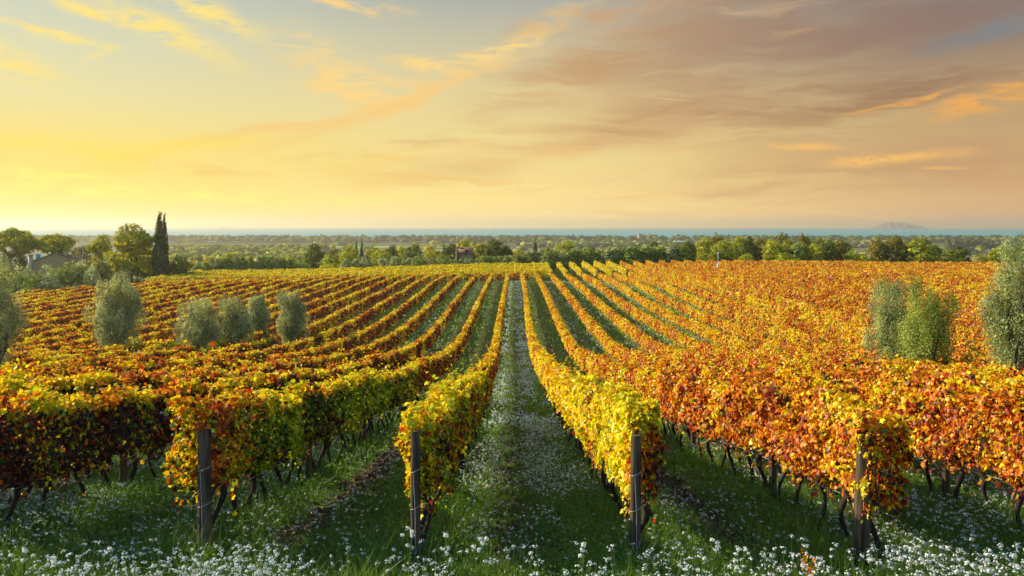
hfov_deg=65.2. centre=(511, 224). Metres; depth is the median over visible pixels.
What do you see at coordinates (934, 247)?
broadleaf tree
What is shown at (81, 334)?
vine row
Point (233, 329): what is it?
olive tree
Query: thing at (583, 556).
flowering stalk
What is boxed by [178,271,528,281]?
vine row
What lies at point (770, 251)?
broadleaf tree
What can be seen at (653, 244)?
broadleaf tree
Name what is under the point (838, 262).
vine row
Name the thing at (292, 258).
broadleaf tree
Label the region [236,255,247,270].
olive tree
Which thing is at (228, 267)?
olive tree
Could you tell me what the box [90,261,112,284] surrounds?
tree
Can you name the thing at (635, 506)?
wooden post
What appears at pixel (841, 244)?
broadleaf tree
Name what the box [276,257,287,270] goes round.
olive tree
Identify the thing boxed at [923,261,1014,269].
vine row
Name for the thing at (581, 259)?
olive tree
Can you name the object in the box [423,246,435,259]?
broadleaf tree
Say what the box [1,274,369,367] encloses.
vine row
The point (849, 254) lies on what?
broadleaf tree
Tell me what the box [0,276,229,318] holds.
vine row
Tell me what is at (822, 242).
broadleaf tree
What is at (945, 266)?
vine row
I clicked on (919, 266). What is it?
vine row
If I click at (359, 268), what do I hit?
vine row
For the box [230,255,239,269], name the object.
olive tree
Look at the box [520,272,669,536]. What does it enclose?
vine row
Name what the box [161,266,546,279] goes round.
vine row
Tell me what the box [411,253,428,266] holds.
olive tree
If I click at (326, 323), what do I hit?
vine row
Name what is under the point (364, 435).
wooden post
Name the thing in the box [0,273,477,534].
vine row
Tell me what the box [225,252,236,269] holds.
broadleaf tree
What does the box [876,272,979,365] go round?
olive tree
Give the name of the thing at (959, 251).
broadleaf tree
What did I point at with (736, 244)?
broadleaf tree
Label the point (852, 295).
vine row
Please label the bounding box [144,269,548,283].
vine row
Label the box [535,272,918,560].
vine row
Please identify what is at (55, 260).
farmhouse
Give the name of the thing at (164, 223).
cypress tree
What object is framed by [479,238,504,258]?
broadleaf tree
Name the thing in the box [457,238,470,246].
broadleaf tree
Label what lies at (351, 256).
broadleaf tree
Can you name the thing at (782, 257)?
broadleaf tree
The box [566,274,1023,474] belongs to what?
vine row
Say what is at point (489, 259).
olive tree
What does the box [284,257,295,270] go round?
olive tree
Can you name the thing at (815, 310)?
vine row
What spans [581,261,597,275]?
vine row
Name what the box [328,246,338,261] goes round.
broadleaf tree
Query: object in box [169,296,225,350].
olive tree
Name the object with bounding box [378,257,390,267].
olive tree
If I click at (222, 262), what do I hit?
olive tree
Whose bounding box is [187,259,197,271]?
broadleaf tree
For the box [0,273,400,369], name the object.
vine row
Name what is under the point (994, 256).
broadleaf tree
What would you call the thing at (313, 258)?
broadleaf tree
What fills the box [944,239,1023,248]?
poplar belt
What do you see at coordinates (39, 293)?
vine row
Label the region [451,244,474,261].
stone house
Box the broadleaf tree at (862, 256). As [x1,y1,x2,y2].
[855,249,874,261]
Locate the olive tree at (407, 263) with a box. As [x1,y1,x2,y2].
[403,258,413,268]
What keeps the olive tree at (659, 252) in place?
on the ground at (484, 330)
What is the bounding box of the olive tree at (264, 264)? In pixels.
[259,254,268,269]
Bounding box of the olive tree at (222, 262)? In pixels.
[218,256,228,270]
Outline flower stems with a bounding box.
[0,487,1023,575]
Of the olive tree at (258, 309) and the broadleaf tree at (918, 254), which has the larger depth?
the broadleaf tree at (918, 254)
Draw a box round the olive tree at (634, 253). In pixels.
[620,246,638,264]
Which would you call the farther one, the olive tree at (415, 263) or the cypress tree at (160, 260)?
the olive tree at (415, 263)
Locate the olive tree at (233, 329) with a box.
[214,292,255,346]
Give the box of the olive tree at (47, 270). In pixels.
[38,264,55,279]
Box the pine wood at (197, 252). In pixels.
[112,243,329,273]
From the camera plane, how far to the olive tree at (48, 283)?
139.22 m
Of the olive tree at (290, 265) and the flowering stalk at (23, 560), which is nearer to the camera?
the flowering stalk at (23, 560)
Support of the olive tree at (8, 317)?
on the ground at (484, 330)
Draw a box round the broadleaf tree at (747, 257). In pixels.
[738,252,754,261]
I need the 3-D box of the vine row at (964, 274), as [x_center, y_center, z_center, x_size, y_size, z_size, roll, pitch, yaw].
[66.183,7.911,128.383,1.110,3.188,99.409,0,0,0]
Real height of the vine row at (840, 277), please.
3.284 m
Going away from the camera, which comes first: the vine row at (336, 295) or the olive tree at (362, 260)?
the vine row at (336, 295)
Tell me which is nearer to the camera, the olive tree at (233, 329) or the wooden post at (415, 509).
the wooden post at (415, 509)
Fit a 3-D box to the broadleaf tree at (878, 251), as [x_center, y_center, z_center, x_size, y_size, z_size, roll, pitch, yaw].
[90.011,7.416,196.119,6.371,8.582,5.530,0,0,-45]
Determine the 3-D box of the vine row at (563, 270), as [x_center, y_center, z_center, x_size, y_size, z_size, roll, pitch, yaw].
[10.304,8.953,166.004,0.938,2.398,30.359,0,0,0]
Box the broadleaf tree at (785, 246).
[779,238,796,259]
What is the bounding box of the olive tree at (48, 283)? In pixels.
[35,273,61,292]
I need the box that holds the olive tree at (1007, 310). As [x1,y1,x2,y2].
[973,226,1023,370]
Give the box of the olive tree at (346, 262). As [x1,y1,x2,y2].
[340,258,350,268]
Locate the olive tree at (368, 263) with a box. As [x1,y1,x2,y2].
[364,258,374,267]
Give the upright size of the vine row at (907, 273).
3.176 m
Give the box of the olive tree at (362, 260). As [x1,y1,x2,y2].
[358,256,366,267]
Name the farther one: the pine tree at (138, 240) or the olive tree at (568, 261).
the olive tree at (568, 261)
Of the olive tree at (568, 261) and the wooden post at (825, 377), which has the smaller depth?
the wooden post at (825, 377)
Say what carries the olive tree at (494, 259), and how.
on the ground at (484, 330)
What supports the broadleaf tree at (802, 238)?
on the ground at (484, 330)
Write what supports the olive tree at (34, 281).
on the ground at (484, 330)
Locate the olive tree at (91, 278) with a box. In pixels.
[83,263,100,288]
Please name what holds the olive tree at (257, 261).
on the ground at (484, 330)
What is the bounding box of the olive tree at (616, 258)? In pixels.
[608,247,620,264]
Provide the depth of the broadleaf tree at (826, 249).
196.95 m
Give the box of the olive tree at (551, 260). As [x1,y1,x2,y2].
[545,249,559,269]
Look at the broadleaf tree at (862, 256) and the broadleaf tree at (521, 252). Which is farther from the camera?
the broadleaf tree at (521, 252)
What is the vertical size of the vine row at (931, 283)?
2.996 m
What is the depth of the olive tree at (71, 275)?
151.89 m
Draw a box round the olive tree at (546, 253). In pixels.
[539,251,553,265]
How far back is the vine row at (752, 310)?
75.79 m
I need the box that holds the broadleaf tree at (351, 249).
[335,242,360,264]
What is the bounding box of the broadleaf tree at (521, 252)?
[513,249,525,255]
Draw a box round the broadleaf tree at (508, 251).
[499,244,513,258]
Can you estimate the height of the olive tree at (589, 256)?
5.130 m
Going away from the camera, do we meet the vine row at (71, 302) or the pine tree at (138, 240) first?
the vine row at (71, 302)
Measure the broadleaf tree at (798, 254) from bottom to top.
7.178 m
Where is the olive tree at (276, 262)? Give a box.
[272,258,280,268]
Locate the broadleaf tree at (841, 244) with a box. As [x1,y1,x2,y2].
[829,238,853,260]
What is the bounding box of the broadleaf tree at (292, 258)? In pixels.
[285,254,299,265]
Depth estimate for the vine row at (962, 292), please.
105.85 m
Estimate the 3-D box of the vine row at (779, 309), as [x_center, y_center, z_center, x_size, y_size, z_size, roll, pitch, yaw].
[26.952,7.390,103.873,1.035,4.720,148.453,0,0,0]
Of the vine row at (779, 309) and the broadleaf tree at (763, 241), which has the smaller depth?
the vine row at (779, 309)
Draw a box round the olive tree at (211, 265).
[206,259,215,270]
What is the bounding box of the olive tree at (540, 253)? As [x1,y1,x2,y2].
[535,249,543,262]
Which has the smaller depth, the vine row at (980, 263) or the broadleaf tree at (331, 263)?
the vine row at (980, 263)
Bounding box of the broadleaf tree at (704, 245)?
[694,236,717,261]
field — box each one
[336,246,442,247]
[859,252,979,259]
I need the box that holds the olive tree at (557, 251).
[551,250,563,269]
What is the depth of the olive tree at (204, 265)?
183.40 m
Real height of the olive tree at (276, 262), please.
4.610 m
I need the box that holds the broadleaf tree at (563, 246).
[554,241,575,269]
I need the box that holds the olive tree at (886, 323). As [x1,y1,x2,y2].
[858,272,917,360]
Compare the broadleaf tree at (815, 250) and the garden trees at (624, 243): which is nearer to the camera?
the broadleaf tree at (815, 250)
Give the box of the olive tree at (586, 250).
[581,247,591,269]
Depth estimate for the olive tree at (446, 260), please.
177.82 m
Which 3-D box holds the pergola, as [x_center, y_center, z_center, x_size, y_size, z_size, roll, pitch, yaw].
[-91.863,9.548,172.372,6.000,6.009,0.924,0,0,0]
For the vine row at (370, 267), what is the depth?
174.89 m
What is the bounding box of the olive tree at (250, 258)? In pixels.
[245,256,256,270]
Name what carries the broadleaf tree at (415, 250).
on the ground at (484, 330)
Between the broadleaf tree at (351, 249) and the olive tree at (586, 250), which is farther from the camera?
the broadleaf tree at (351, 249)
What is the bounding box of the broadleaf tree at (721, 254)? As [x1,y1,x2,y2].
[706,238,736,261]
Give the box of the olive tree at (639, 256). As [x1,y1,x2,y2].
[630,245,644,267]
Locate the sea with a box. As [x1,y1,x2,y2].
[0,228,1023,241]
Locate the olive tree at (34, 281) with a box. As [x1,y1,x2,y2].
[24,271,45,290]
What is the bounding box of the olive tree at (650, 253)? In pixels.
[638,245,656,265]
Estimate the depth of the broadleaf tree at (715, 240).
211.05 m
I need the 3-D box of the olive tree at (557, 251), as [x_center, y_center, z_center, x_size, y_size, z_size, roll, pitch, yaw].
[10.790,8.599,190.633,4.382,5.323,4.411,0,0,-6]
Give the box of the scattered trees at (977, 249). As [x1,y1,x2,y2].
[313,239,1020,261]
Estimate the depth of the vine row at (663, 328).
44.38 m
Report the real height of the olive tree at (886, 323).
6.171 m
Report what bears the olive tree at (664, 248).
on the ground at (484, 330)
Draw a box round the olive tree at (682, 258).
[674,245,692,261]
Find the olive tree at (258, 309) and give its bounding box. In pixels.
[246,291,271,331]
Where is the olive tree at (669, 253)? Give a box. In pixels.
[662,246,677,262]
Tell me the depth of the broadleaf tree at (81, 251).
194.63 m
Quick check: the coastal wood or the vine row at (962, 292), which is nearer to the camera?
the vine row at (962, 292)
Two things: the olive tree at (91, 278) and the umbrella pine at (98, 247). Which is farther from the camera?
the umbrella pine at (98, 247)
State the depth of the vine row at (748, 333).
64.75 m
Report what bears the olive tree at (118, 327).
on the ground at (484, 330)
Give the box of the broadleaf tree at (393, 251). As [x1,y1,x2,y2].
[385,244,399,262]
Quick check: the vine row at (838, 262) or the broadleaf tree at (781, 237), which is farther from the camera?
the broadleaf tree at (781, 237)
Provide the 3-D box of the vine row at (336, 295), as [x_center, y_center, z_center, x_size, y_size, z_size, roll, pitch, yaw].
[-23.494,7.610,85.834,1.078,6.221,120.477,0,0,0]
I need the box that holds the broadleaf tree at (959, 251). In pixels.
[947,246,972,261]
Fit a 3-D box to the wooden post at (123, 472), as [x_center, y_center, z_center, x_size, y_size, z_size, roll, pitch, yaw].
[-6.902,3.963,14.198,0.131,2.262,0.128,0,0,0]
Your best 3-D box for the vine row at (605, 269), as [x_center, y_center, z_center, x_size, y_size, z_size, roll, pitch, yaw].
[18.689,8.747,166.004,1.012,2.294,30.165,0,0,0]
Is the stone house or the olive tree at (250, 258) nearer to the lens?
the olive tree at (250, 258)
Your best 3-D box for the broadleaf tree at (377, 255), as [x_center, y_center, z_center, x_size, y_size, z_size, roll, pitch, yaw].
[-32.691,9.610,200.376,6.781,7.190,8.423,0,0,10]
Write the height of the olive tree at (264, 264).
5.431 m
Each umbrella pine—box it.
[0,226,38,280]
[21,233,78,254]
[86,233,112,271]
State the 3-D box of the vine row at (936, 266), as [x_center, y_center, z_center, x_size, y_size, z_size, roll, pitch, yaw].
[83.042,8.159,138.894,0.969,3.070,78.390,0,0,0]
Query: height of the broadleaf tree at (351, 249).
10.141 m
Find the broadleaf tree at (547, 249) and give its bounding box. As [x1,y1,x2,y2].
[541,246,549,254]
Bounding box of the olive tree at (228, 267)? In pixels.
[224,256,234,269]
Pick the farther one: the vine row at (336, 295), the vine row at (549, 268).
the vine row at (549, 268)
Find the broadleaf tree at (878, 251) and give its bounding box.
[867,238,888,261]
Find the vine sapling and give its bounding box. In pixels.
[801,548,817,575]
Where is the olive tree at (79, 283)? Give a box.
[71,259,94,286]
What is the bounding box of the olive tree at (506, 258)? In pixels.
[502,255,511,264]
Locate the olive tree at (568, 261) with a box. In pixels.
[562,250,574,269]
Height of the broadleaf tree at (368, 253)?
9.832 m
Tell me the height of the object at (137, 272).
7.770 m
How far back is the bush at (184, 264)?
164.99 m
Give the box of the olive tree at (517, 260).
[510,253,525,264]
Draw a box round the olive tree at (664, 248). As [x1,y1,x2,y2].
[660,246,670,262]
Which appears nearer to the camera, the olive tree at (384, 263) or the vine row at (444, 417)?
the vine row at (444, 417)
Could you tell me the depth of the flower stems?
10.00 m
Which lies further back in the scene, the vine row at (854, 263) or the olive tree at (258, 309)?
the vine row at (854, 263)
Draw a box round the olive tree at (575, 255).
[563,248,582,269]
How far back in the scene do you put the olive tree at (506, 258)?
190.12 m
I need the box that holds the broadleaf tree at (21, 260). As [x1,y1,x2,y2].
[0,249,27,278]
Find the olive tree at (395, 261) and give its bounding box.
[386,256,401,268]
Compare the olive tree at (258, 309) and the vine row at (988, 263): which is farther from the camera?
the vine row at (988, 263)
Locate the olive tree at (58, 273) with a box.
[49,265,72,287]
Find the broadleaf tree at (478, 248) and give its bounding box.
[471,242,486,260]
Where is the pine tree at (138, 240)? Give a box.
[102,222,153,282]
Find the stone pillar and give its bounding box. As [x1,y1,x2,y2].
[27,254,33,279]
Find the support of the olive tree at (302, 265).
on the ground at (484, 330)
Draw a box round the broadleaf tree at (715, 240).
[707,232,726,257]
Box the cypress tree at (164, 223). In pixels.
[159,213,169,275]
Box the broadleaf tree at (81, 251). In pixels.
[71,244,92,265]
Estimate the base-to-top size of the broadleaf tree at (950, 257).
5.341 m
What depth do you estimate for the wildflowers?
11.20 m
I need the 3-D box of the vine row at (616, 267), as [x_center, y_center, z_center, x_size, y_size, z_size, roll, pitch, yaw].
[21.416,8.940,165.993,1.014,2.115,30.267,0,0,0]
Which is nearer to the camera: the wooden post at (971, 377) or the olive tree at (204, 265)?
the wooden post at (971, 377)
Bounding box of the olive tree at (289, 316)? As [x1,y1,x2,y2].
[274,286,310,342]
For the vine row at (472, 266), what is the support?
on the ground at (484, 330)
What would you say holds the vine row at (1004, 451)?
on the ground at (484, 330)
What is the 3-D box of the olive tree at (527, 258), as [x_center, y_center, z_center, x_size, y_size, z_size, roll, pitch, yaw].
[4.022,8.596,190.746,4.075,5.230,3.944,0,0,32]
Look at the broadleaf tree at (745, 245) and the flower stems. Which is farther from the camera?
the broadleaf tree at (745, 245)
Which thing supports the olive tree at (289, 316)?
on the ground at (484, 330)
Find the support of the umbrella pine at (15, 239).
on the ground at (484, 330)
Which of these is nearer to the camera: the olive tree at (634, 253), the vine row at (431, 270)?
the vine row at (431, 270)
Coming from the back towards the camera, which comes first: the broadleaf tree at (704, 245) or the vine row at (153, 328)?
the broadleaf tree at (704, 245)
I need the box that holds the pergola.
[71,256,97,270]
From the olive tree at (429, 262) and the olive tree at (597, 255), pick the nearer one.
the olive tree at (429, 262)
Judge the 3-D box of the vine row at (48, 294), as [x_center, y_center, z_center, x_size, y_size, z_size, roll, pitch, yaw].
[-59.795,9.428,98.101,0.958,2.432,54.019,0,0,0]
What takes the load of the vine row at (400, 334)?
on the ground at (484, 330)
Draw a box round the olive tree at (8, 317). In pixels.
[0,248,34,364]
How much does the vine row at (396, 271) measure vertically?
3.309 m
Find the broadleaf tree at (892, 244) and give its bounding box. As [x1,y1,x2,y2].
[883,234,913,261]
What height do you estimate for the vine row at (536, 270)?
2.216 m
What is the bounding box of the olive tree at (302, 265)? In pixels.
[291,260,310,269]
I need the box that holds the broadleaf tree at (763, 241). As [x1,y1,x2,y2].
[751,235,767,260]
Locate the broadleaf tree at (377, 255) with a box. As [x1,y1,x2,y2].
[371,249,390,268]
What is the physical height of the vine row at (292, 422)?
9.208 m
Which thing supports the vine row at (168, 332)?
on the ground at (484, 330)
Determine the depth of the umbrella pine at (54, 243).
176.57 m
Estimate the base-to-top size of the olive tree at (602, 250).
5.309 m
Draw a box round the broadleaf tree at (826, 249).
[819,239,841,260]
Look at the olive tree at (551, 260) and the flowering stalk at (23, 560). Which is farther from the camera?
the olive tree at (551, 260)
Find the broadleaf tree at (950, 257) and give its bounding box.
[936,250,962,261]
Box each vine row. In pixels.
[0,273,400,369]
[0,273,461,457]
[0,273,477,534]
[0,274,415,372]
[0,274,430,377]
[0,274,445,390]
[0,275,307,346]
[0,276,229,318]
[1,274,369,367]
[1,277,276,336]
[1,279,199,313]
[2,276,292,341]
[5,284,114,305]
[6,285,88,302]
[8,289,41,298]
[9,273,354,360]
[9,279,166,310]
[10,274,322,348]
[11,275,338,351]
[13,277,262,326]
[17,274,385,364]
[22,277,246,323]
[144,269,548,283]
[154,268,547,280]
[160,274,493,542]
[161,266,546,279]
[169,265,545,275]
[178,264,545,274]
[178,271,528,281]
[190,263,544,273]
[192,262,541,272]
[392,273,508,554]
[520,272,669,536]
[531,261,537,276]
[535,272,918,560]
[544,262,552,276]
[551,274,1023,533]
[556,262,566,276]
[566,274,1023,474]
[569,261,582,275]
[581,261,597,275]
[582,273,1023,443]
[593,261,612,275]
[598,272,1023,376]
[606,260,626,274]
[613,270,1011,367]
[620,260,979,358]
[628,270,1000,364]
[632,259,1009,359]
[645,260,1008,355]
[658,260,1007,348]
[671,260,1015,333]
[683,260,1022,327]
[696,260,1015,317]
[708,259,990,310]
[721,260,1003,307]
[734,260,1006,301]
[747,260,1017,299]
[760,260,1013,292]
[772,258,1020,289]
[784,260,1019,287]
[798,260,1015,283]
[809,259,1015,283]
[823,260,1021,280]
[835,258,1021,278]
[849,260,1018,274]
[860,260,1020,273]
[873,260,1019,271]
[885,260,1007,270]
[898,261,991,269]
[909,260,999,269]
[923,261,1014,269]
[935,261,997,267]
[950,261,1020,268]
[961,261,1010,266]
[973,261,1002,264]
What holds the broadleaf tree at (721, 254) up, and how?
on the ground at (484, 330)
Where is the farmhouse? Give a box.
[33,251,83,279]
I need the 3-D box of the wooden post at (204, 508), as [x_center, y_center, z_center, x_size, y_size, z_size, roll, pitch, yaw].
[-3.867,3.530,10.047,0.179,1.912,0.194,0,-1,0]
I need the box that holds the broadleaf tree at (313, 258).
[301,243,324,268]
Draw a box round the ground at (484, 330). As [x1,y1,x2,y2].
[0,242,1023,575]
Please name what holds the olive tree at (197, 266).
on the ground at (484, 330)
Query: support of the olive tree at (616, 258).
on the ground at (484, 330)
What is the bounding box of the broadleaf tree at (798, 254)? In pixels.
[787,242,805,260]
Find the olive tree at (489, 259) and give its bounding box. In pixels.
[484,255,492,262]
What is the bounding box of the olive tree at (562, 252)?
[557,249,569,269]
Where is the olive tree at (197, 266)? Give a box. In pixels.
[192,262,201,272]
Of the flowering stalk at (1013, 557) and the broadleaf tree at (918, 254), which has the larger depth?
the broadleaf tree at (918, 254)
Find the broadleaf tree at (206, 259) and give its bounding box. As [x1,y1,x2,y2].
[201,254,215,269]
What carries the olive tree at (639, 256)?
on the ground at (484, 330)
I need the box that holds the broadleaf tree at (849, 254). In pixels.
[843,249,861,260]
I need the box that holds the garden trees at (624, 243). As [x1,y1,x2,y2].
[520,239,908,246]
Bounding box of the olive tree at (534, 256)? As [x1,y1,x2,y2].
[529,250,542,262]
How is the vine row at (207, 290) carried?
on the ground at (484, 330)
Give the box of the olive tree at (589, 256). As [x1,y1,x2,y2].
[584,249,598,268]
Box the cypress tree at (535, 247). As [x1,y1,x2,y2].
[532,238,537,251]
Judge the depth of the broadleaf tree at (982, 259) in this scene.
199.67 m
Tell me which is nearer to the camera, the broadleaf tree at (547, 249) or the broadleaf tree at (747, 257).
the broadleaf tree at (747, 257)
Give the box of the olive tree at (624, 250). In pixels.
[617,246,632,267]
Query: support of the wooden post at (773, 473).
on the ground at (484, 330)
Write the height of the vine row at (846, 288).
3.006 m
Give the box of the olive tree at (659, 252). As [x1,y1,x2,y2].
[652,247,668,263]
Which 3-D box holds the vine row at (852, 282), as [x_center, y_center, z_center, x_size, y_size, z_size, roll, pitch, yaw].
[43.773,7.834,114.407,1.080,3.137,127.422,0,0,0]
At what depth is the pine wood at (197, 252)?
841.90 m
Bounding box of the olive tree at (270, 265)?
[266,254,274,269]
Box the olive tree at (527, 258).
[521,250,534,262]
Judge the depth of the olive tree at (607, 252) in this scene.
188.19 m
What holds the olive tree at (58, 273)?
on the ground at (484, 330)
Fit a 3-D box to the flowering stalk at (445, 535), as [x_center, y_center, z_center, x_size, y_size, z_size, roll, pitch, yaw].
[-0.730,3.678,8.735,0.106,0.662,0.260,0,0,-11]
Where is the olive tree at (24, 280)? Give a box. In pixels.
[5,272,29,292]
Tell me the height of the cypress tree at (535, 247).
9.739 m
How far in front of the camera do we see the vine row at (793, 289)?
94.09 m
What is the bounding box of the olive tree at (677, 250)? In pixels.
[669,245,686,262]
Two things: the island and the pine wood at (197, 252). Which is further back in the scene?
the island
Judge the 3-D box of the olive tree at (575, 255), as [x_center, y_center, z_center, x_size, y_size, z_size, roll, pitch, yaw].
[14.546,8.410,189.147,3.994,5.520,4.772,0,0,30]
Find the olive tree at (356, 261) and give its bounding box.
[350,258,362,267]
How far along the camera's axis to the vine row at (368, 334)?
52.32 m
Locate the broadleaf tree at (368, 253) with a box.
[364,244,381,266]
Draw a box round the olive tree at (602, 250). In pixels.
[598,248,606,268]
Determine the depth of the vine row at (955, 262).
167.89 m
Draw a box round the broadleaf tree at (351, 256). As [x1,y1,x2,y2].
[336,250,358,268]
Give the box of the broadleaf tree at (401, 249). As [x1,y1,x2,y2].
[397,244,404,261]
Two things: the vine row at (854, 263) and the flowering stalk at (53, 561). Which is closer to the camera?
the flowering stalk at (53, 561)
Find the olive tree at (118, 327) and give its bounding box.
[82,267,148,349]
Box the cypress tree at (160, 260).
[151,211,167,280]
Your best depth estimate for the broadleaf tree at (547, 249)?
209.56 m
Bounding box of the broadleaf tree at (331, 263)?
[319,254,337,268]
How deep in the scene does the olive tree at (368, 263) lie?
183.49 m
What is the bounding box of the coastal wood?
[33,234,1023,241]
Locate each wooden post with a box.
[119,385,126,493]
[197,428,211,558]
[305,382,311,481]
[362,421,366,446]
[410,429,420,563]
[629,434,640,563]
[690,376,695,456]
[769,386,776,500]
[823,375,828,423]
[851,429,872,569]
[942,387,949,504]
[968,375,974,460]
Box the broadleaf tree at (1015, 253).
[1005,246,1023,262]
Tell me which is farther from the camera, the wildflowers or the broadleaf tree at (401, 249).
the broadleaf tree at (401, 249)
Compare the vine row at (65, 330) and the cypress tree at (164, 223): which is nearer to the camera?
the vine row at (65, 330)
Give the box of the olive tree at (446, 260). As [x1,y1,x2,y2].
[436,254,451,265]
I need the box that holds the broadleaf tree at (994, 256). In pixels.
[986,247,1007,262]
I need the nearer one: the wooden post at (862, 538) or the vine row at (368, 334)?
the wooden post at (862, 538)
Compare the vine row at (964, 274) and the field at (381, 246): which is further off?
the field at (381, 246)
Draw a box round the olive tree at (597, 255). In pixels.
[589,250,602,268]
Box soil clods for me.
[0,419,1004,575]
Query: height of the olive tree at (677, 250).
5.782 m
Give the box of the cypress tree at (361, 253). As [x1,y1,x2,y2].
[359,240,363,260]
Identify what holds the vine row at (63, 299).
on the ground at (484, 330)
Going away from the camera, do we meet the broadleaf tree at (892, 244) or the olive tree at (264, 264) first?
the olive tree at (264, 264)
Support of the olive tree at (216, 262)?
on the ground at (484, 330)
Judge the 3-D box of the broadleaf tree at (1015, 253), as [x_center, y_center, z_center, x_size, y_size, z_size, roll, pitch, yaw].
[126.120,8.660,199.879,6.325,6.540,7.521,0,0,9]
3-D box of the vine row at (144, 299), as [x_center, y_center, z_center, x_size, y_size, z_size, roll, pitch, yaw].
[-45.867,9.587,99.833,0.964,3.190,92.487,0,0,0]
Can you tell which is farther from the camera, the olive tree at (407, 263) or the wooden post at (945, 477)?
the olive tree at (407, 263)
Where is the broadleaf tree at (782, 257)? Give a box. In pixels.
[771,252,798,261]
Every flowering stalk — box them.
[8,547,35,575]
[45,554,56,575]
[400,526,414,573]
[440,532,449,575]
[471,536,488,575]
[578,542,591,575]
[702,538,720,575]
[733,547,747,575]
[971,557,991,575]
[1009,553,1019,575]
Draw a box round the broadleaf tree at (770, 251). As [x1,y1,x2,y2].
[761,239,785,260]
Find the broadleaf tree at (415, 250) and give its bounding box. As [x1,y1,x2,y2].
[398,244,424,265]
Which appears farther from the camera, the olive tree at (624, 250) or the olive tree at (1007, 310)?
the olive tree at (624, 250)
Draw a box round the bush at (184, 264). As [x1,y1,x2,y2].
[167,255,195,278]
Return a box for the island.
[869,222,927,228]
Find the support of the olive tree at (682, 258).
on the ground at (484, 330)
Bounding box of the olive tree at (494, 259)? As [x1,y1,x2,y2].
[490,256,500,264]
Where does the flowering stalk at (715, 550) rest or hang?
on the ground at (484, 330)
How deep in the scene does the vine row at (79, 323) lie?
91.87 m
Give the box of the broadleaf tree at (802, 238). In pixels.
[795,233,811,260]
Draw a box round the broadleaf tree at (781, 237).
[772,231,790,249]
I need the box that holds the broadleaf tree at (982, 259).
[971,253,987,262]
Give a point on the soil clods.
(370, 477)
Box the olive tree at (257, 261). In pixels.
[252,254,263,270]
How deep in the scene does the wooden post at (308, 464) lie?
15.75 m
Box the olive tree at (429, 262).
[423,258,433,267]
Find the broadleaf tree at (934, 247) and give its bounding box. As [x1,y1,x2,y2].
[925,244,944,262]
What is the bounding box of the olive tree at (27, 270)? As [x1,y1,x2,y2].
[10,265,33,289]
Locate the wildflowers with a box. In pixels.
[0,280,1023,575]
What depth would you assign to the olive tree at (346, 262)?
183.65 m
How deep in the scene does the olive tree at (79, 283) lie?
153.18 m
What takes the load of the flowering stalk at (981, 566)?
on the ground at (484, 330)
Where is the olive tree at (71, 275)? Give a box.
[60,260,84,286]
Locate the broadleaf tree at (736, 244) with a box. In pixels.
[729,237,749,264]
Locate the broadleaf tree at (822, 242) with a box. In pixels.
[811,237,825,259]
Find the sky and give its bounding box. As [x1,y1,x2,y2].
[0,0,1023,227]
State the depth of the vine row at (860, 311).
86.50 m
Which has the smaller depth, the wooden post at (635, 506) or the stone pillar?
the wooden post at (635, 506)
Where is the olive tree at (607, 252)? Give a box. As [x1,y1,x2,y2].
[601,248,616,267]
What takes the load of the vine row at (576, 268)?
on the ground at (484, 330)
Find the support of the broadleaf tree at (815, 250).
on the ground at (484, 330)
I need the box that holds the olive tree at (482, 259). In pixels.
[478,256,489,264]
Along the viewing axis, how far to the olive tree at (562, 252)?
189.12 m
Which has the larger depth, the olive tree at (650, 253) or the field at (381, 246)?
the field at (381, 246)
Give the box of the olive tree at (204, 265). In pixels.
[199,261,209,275]
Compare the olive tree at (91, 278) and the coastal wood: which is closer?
the olive tree at (91, 278)
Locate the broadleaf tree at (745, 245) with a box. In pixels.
[738,236,758,260]
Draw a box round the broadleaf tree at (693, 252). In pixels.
[679,241,700,261]
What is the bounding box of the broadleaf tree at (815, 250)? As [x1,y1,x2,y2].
[806,242,823,261]
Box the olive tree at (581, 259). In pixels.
[576,249,585,268]
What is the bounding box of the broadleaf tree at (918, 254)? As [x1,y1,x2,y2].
[898,236,940,261]
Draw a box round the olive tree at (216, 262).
[213,258,224,271]
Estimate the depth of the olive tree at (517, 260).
189.03 m
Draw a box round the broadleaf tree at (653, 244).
[646,240,658,250]
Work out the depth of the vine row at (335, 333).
50.87 m
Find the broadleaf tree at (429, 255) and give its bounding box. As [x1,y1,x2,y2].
[422,248,440,264]
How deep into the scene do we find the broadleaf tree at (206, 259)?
249.06 m
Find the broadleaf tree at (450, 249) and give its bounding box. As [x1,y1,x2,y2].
[441,243,460,260]
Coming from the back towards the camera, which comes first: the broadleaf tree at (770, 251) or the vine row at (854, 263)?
the broadleaf tree at (770, 251)
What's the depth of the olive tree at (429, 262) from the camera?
179.02 m
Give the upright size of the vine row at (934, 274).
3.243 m
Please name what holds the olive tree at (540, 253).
on the ground at (484, 330)

